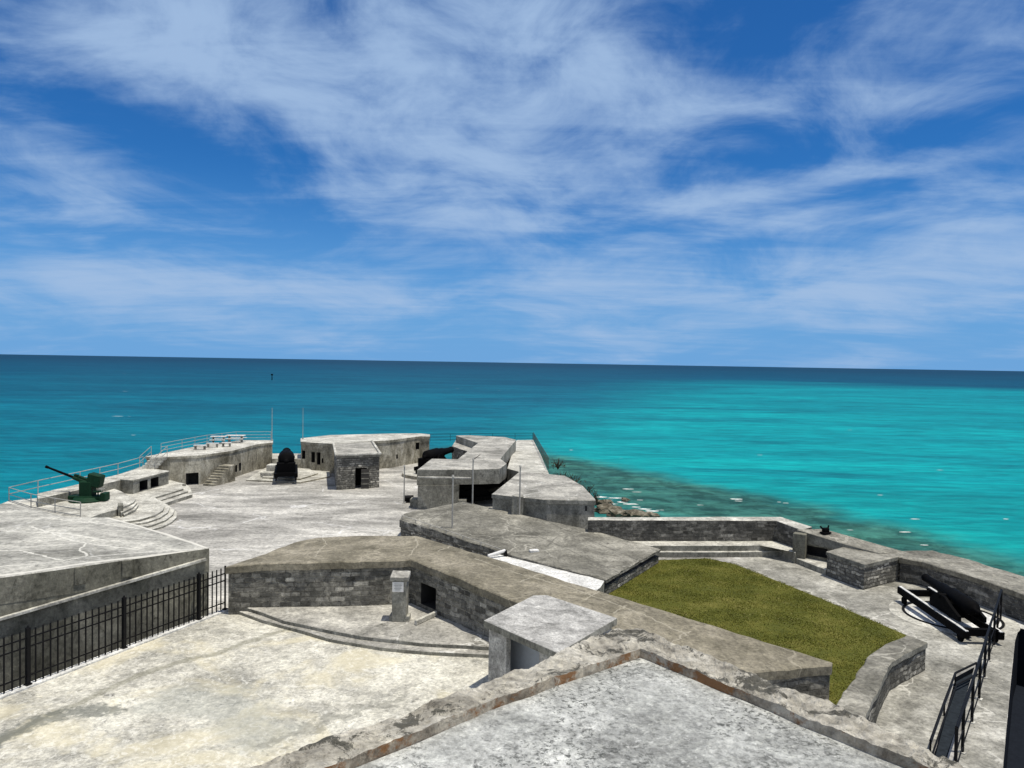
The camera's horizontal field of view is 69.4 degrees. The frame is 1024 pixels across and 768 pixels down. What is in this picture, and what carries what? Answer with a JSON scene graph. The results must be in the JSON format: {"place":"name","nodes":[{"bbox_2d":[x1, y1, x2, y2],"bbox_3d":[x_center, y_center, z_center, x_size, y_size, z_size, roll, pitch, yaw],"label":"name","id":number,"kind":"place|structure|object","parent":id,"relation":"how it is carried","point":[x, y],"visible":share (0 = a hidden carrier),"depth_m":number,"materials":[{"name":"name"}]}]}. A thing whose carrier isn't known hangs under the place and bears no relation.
{"place":"outdoors","nodes":[
{"label":"outdoors","id":0,"kind":"place"},
{"bbox_2d":[0,612,488,767],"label":"terrace","id":1,"kind":"structure","parent":0,"point":[224,690],"depth_m":26.00,"materials":[{"name":"concrete"}]},
{"bbox_2d":[0,609,227,699],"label":"kerb","id":2,"kind":"structure","parent":1,"relation":"on","point":[18,689],"depth_m":29.20,"materials":[{"name":"grey concrete"}]},
{"bbox_2d":[0,566,227,693],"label":"iron fence","id":3,"kind":"object","parent":2,"relation":"on","point":[28,645],"visible":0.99,"depth_m":29.84,"materials":[{"name":"black metal"}]},
{"bbox_2d":[484,595,616,681],"bbox_3d":[1.266,9.935,27.208,3.934,2.603,4.832,2,2,35],"label":"stair booth","id":4,"kind":"object","parent":1,"relation":"on","point":[531,631],"visible":0.55,"depth_m":26.75,"materials":[{"name":"concrete"}]},
{"bbox_2d":[0,354,1023,575],"bbox_3d":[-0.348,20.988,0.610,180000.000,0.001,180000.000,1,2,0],"label":"sea","id":5,"kind":"structure","parent":0,"point":[912,460],"depth_m":250.28,"materials":[{"name":"liquid"}]},
{"bbox_2d":[597,499,613,504],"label":"shore rock","id":6,"kind":"object","parent":5,"relation":"in","point":[609,501],"visible":0.57,"depth_m":109.94,"materials":[{"name":"stone"}]},
{"bbox_2d":[594,502,621,513],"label":"shore rock","id":7,"kind":"object","parent":5,"relation":"in","point":[603,508],"visible":0.64,"depth_m":104.58,"materials":[{"name":"brown stone"}]},
{"bbox_2d":[606,508,626,516],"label":"shore rock","id":8,"kind":"object","parent":5,"relation":"in","point":[618,512],"visible":0.65,"depth_m":101.79,"materials":[{"name":"brown stone"}]},
{"bbox_2d":[625,509,637,516],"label":"shore rock","id":9,"kind":"object","parent":5,"relation":"in","point":[627,512],"visible":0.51,"depth_m":101.71,"materials":[{"name":"brown stone"}]},
{"bbox_2d":[628,509,644,516],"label":"shore rock","id":10,"kind":"object","parent":5,"relation":"in","point":[637,513],"visible":0.66,"depth_m":101.22,"materials":[{"name":"stone"}]},
{"bbox_2d":[641,512,660,516],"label":"shore rock","id":11,"kind":"object","parent":5,"relation":"in","point":[648,514],"visible":0.65,"depth_m":100.79,"materials":[{"name":"brown stone"}]},
{"bbox_2d":[599,496,738,511],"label":"foam","id":12,"kind":"object","parent":5,"relation":"on","point":[649,509],"visible":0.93,"depth_m":110.89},
{"bbox_2d":[0,0,1023,370],"label":"sky","id":13,"kind":"structure","parent":0,"point":[744,183],"materials":[{"name":"blue"}]},
{"bbox_2d":[156,463,1023,767],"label":"ground","id":14,"kind":"structure","parent":0,"point":[240,519],"depth_m":55.09,"materials":[{"name":"concrete"}]},
{"bbox_2d":[2,480,191,529],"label":"gun platform","id":15,"kind":"structure","parent":14,"relation":"on","point":[151,509],"depth_m":54.31,"materials":[{"name":"concrete"}]},
{"bbox_2d":[8,487,80,516],"bbox_3d":[-33.262,8.318,52.173,9.716,1.060,0.429,2,2,31],"label":"pipe railing","id":16,"kind":"object","parent":15,"relation":"on","point":[31,501],"visible":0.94,"depth_m":51.65,"materials":[{"name":"metal"}]},
{"bbox_2d":[8,457,141,493],"bbox_3d":[-35.121,7.696,61.558,2.454,1.638,13.925,1,2,8],"label":"pipe railing","id":17,"kind":"object","parent":15,"relation":"on","point":[71,479],"visible":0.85,"depth_m":57.00,"materials":[{"name":"metal"}]},
{"bbox_2d":[45,465,109,503],"bbox_3d":[-32.675,7.436,55.512,4.787,2.590,2.500,1,2,0],"label":"anti aircraft gun","id":18,"kind":"object","parent":15,"relation":"on","point":[90,483],"visible":0.99,"depth_m":55.13,"materials":[{"name":"green paint"}]},
{"bbox_2d":[37,467,141,506],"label":"sea wall","id":19,"kind":"structure","parent":15,"relation":"on","point":[66,492],"depth_m":56.08,"materials":[{"name":"concrete"}]},
{"bbox_2d":[111,469,168,493],"bbox_3d":[-32.160,8.470,64.521,2.964,1.357,6.987,1,2,0],"label":"ammunition locker","id":20,"kind":"object","parent":15,"relation":"on","point":[137,481],"visible":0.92,"depth_m":63.35,"materials":[{"name":"concrete"}]},
{"bbox_2d":[139,446,167,468],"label":"roof steps","id":21,"kind":"structure","parent":20,"relation":"on","point":[154,462],"depth_m":67.26,"materials":[{"name":"concrete"}]},
{"bbox_2d":[0,504,208,692],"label":"concrete blockhouse","id":22,"kind":"structure","parent":14,"relation":"on","point":[54,568],"depth_m":31.99,"materials":[{"name":"grey concrete"}]},
{"bbox_2d":[145,440,272,484],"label":"gun bastion","id":23,"kind":"object","parent":14,"relation":"on","point":[199,465],"visible":0.75,"depth_m":72.20,"materials":[{"name":"concrete"}]},
{"bbox_2d":[193,445,206,449],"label":"concrete bench","id":24,"kind":"object","parent":23,"relation":"on","point":[195,447],"visible":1,"depth_m":73.65,"materials":[{"name":"grey concrete"}]},
{"bbox_2d":[161,432,270,450],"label":"pipe railing","id":25,"kind":"object","parent":23,"relation":"on","point":[196,440],"visible":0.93,"depth_m":76.11,"materials":[{"name":"metal"}]},
{"bbox_2d":[210,436,226,442],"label":"picnic table","id":26,"kind":"object","parent":23,"relation":"on","point":[223,438],"visible":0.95,"depth_m":79.27,"materials":[{"name":"concrete"}]},
{"bbox_2d":[225,435,246,441],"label":"picnic table","id":27,"kind":"object","parent":23,"relation":"on","point":[241,437],"visible":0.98,"depth_m":80.64,"materials":[{"name":"concrete"}]},
{"bbox_2d":[203,464,234,485],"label":"stone steps","id":28,"kind":"structure","parent":14,"relation":"on","point":[223,474],"depth_m":70.63,"materials":[{"name":"stone"}]},
{"bbox_2d":[272,453,301,467],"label":"embrasure wall","id":29,"kind":"structure","parent":14,"relation":"on","point":[298,460],"depth_m":79.41,"materials":[{"name":"concrete"}]},
{"bbox_2d":[246,463,329,483],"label":"gun platform","id":30,"kind":"structure","parent":14,"relation":"on","point":[266,474],"depth_m":73.87,"materials":[{"name":"concrete"}]},
{"bbox_2d":[274,448,297,480],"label":"muzzle loading gun","id":31,"kind":"object","parent":30,"relation":"on","point":[286,466],"visible":1,"depth_m":71.08,"materials":[{"name":"black paint"}]},
{"bbox_2d":[332,440,380,489],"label":"stone hut","id":32,"kind":"object","parent":14,"relation":"on","point":[356,463],"visible":1,"depth_m":69.24,"materials":[{"name":"stone"}]},
{"bbox_2d":[361,469,368,488],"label":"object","id":33,"kind":"structure","parent":32,"relation":"in","point":[364,482],"depth_m":69.03,"materials":[{"name":"black metal"}]},
{"bbox_2d":[239,603,488,657],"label":"stepped platform","id":34,"kind":"structure","parent":14,"relation":"on","point":[372,627],"depth_m":32.15,"materials":[{"name":"concrete"}]},
{"bbox_2d":[389,570,410,621],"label":"sign pillar","id":35,"kind":"structure","parent":34,"relation":"on","point":[400,590],"depth_m":32.95,"materials":[{"name":"concrete"}]},
{"bbox_2d":[414,611,436,624],"bbox_3d":[-3.859,10.497,33.217,0.140,0.220,1.500,2,2,31],"label":"kerb stone","id":36,"kind":"object","parent":34,"relation":"on","point":[422,619],"visible":1,"depth_m":33.08,"materials":[{"name":"concrete"}]},
{"bbox_2d":[300,433,429,472],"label":"gun bastion","id":37,"kind":"object","parent":14,"relation":"on","point":[395,449],"visible":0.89,"depth_m":82.56,"materials":[{"name":"concrete"}]},
{"bbox_2d":[402,465,405,503],"bbox_3d":[-9.054,8.439,62.176,0.250,3.220,0.250,1,2,0],"label":"lamp post","id":38,"kind":"object","parent":14,"relation":"on","point":[404,487],"visible":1,"depth_m":62.14,"materials":[{"name":"metal"}]},
{"bbox_2d":[405,495,413,502],"bbox_3d":[-8.722,9.723,62.689,0.750,0.595,0.482,1,2,-11],"label":"floodlight","id":39,"kind":"object","parent":14,"relation":"on","point":[408,498],"visible":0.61,"depth_m":62.51,"materials":[{"name":"black metal"}]},
{"bbox_2d":[402,469,416,479],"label":"gun platform","id":40,"kind":"structure","parent":14,"relation":"on","point":[410,474],"depth_m":75.94,"materials":[{"name":"concrete"}]},
{"bbox_2d":[414,447,453,473],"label":"muzzle loading gun","id":41,"kind":"object","parent":40,"relation":"on","point":[434,453],"visible":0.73,"depth_m":76.61,"materials":[{"name":"black paint"}]},
{"bbox_2d":[452,441,470,458],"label":"passage wall","id":42,"kind":"structure","parent":14,"relation":"on","point":[460,450],"depth_m":82.76,"materials":[{"name":"concrete"}]},
{"bbox_2d":[410,435,515,508],"bbox_3d":[-3.746,8.265,74.002,7.607,3.356,29.431,1,2,3],"label":"gun emplacement","id":43,"kind":"object","parent":14,"relation":"on","point":[491,464],"visible":0.82,"depth_m":61.18,"materials":[{"name":"concrete"}]},
{"bbox_2d":[459,480,505,500],"bbox_3d":[-3.009,9.134,62.972,5.117,1.985,1.780,0,2,-18],"label":"doorway opening","id":44,"kind":"object","parent":43,"relation":"in","point":[481,492],"visible":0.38,"depth_m":62.32,"materials":[{"name":"black paint"}]},
{"bbox_2d":[472,456,477,503],"bbox_3d":[-2.640,6.964,53.798,0.734,3.667,0.313,0,2,-17],"label":"lamp post","id":45,"kind":"object","parent":14,"relation":"on","point":[473,477],"visible":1,"depth_m":53.70,"materials":[{"name":"metal"}]},
{"bbox_2d":[507,440,548,481],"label":"walkway","id":46,"kind":"structure","parent":14,"relation":"on","point":[526,456],"depth_m":74.11,"materials":[{"name":"concrete"}]},
{"bbox_2d":[447,433,532,439],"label":"sea railing","id":47,"kind":"object","parent":46,"relation":"on","point":[483,433],"visible":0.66,"depth_m":99.94,"materials":[{"name":"black metal"}]},
{"bbox_2d":[533,432,548,469],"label":"slatted railing","id":48,"kind":"object","parent":46,"relation":"on","point":[539,445],"visible":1,"depth_m":75.10,"materials":[{"name":"grey metal"}]},
{"bbox_2d":[225,536,831,699],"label":"long parapet","id":49,"kind":"structure","parent":14,"relation":"on","point":[469,590],"depth_m":34.41,"materials":[{"name":"stone"}]},
{"bbox_2d":[399,502,659,593],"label":"ramp roof","id":50,"kind":"structure","parent":14,"relation":"on","point":[613,563],"depth_m":45.20,"materials":[{"name":"concrete"}]},
{"bbox_2d":[402,515,499,548],"bbox_3d":[-4.048,9.274,46.238,0.096,0.462,10.372,0,2,-41],"label":"cable rail","id":51,"kind":"object","parent":50,"relation":"on","point":[452,532],"visible":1,"depth_m":45.77,"materials":[{"name":"metal"}]},
{"bbox_2d":[451,475,453,527],"bbox_3d":[-3.824,8.200,47.573,0.250,4.720,0.250,1,2,0],"label":"lamp post","id":52,"kind":"object","parent":50,"relation":"on","point":[452,497],"visible":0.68,"depth_m":47.51,"materials":[{"name":"metal"}]},
{"bbox_2d":[487,549,506,556],"bbox_3d":[-0.794,9.785,42.121,1.314,0.709,0.210,0,2,-27],"label":"drain pipe","id":53,"kind":"object","parent":50,"relation":"attached to","point":[504,551],"visible":0.78,"depth_m":42.07,"materials":[{"name":"white plastic"}]},
{"bbox_2d":[519,465,520,514],"bbox_3d":[0.543,7.306,50.703,0.250,3.470,0.250,1,2,0],"label":"lamp post","id":54,"kind":"object","parent":50,"relation":"on","point":[519,489],"visible":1,"depth_m":50.67,"materials":[{"name":"metal"}]},
{"bbox_2d":[529,549,538,552],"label":"stone block","id":55,"kind":"structure","parent":50,"relation":"on","point":[533,550],"depth_m":42.64,"materials":[{"name":"white stone"}]},
{"bbox_2d":[492,472,595,528],"bbox_3d":[2.130,9.087,56.069,7.172,2.950,13.962,1,2,0],"label":"gun emplacement","id":56,"kind":"object","parent":14,"relation":"on","point":[561,499],"visible":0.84,"depth_m":51.49,"materials":[{"name":"concrete"}]},
{"bbox_2d":[490,555,603,592],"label":"white slab","id":57,"kind":"structure","parent":14,"relation":"on","point":[584,581],"depth_m":39.03,"materials":[{"name":"concrete"}]},
{"bbox_2d":[551,459,564,469],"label":"shrub","id":58,"kind":"object","parent":14,"relation":"on","point":[557,465],"visible":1,"depth_m":84.24,"materials":[{"name":"green plant"}]},
{"bbox_2d":[581,483,597,495],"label":"shrub","id":59,"kind":"object","parent":14,"relation":"on","point":[589,488],"visible":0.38,"depth_m":70.03,"materials":[{"name":"green plant"}]},
{"bbox_2d":[591,490,606,505],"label":"shrub","id":60,"kind":"object","parent":14,"relation":"on","point":[595,496],"visible":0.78,"depth_m":69.83,"materials":[{"name":"green plant"}]},
{"bbox_2d":[250,628,964,767],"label":"keep roof","id":61,"kind":"structure","parent":14,"relation":"on","point":[628,698],"depth_m":6.91,"materials":[{"name":"concrete"}]},
{"bbox_2d":[588,517,811,546],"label":"sea wall","id":62,"kind":"structure","parent":14,"relation":"on","point":[782,530],"depth_m":47.59,"materials":[{"name":"stone"}]},
{"bbox_2d":[632,541,826,574],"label":"curved steps","id":63,"kind":"structure","parent":14,"relation":"on","point":[687,549],"depth_m":46.52,"materials":[{"name":"concrete"}]},
{"bbox_2d":[899,550,1023,621],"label":"battery wall","id":64,"kind":"structure","parent":14,"relation":"on","point":[980,584],"depth_m":38.91,"materials":[{"name":"stone"}]},
{"bbox_2d":[609,558,906,704],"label":"lawn","id":65,"kind":"structure","parent":0,"point":[819,634],"depth_m":36.06,"materials":[{"name":"plant"}]},
{"bbox_2d":[792,529,903,589],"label":"magazine block","id":66,"kind":"structure","parent":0,"point":[858,563],"depth_m":42.21,"materials":[{"name":"stone"}]},
{"bbox_2d":[819,525,831,533],"bbox_3d":[19.102,8.860,45.118,0.600,0.502,0.451,0,2,-23],"label":"swivel gun","id":67,"kind":"object","parent":66,"relation":"on","point":[825,530],"visible":1,"depth_m":44.99,"materials":[{"name":"black paint"}]},
{"bbox_2d":[729,557,993,752],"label":"battery path","id":68,"kind":"structure","parent":0,"point":[910,709],"depth_m":32.44,"materials":[{"name":"concrete"}]},
{"bbox_2d":[837,636,927,722],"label":"retaining wall","id":69,"kind":"structure","parent":68,"relation":"on","point":[883,671],"depth_m":27.07,"materials":[{"name":"stone"}]},
{"bbox_2d":[888,598,1019,636],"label":"racer track","id":70,"kind":"structure","parent":68,"relation":"on","point":[918,616],"depth_m":35.59,"materials":[{"name":"black metal"}]},
{"bbox_2d":[897,573,1004,642],"bbox_3d":[20.680,10.440,35.208,1.760,1.773,6.006,1,2,2],"label":"muzzle loading gun","id":71,"kind":"object","parent":70,"relation":"on","point":[954,604],"visible":0.98,"depth_m":34.02,"materials":[{"name":"black paint"}]},
{"bbox_2d":[935,673,972,756],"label":"pit floor","id":72,"kind":"structure","parent":0,"point":[948,730],"depth_m":25.98,"materials":[{"name":"grey concrete"}]},
{"bbox_2d":[958,614,1016,767],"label":"walkway path","id":73,"kind":"structure","parent":0,"point":[984,744],"depth_m":25.84,"materials":[{"name":"concrete"}]},
{"bbox_2d":[929,662,977,753],"bbox_3d":[15.458,11.233,26.140,0.545,0.540,8.215,2,2,41],"label":"black railing","id":74,"kind":"object","parent":73,"relation":"on","point":[942,709],"visible":0.82,"depth_m":25.64,"materials":[{"name":"metal"}]},
{"bbox_2d":[954,589,1003,762],"bbox_3d":[18.262,10.705,28.606,0.281,1.545,17.482,2,2,37],"label":"black railing","id":75,"kind":"object","parent":73,"relation":"on","point":[979,666],"visible":0.97,"depth_m":26.36,"materials":[{"name":"metal"}]}
]}

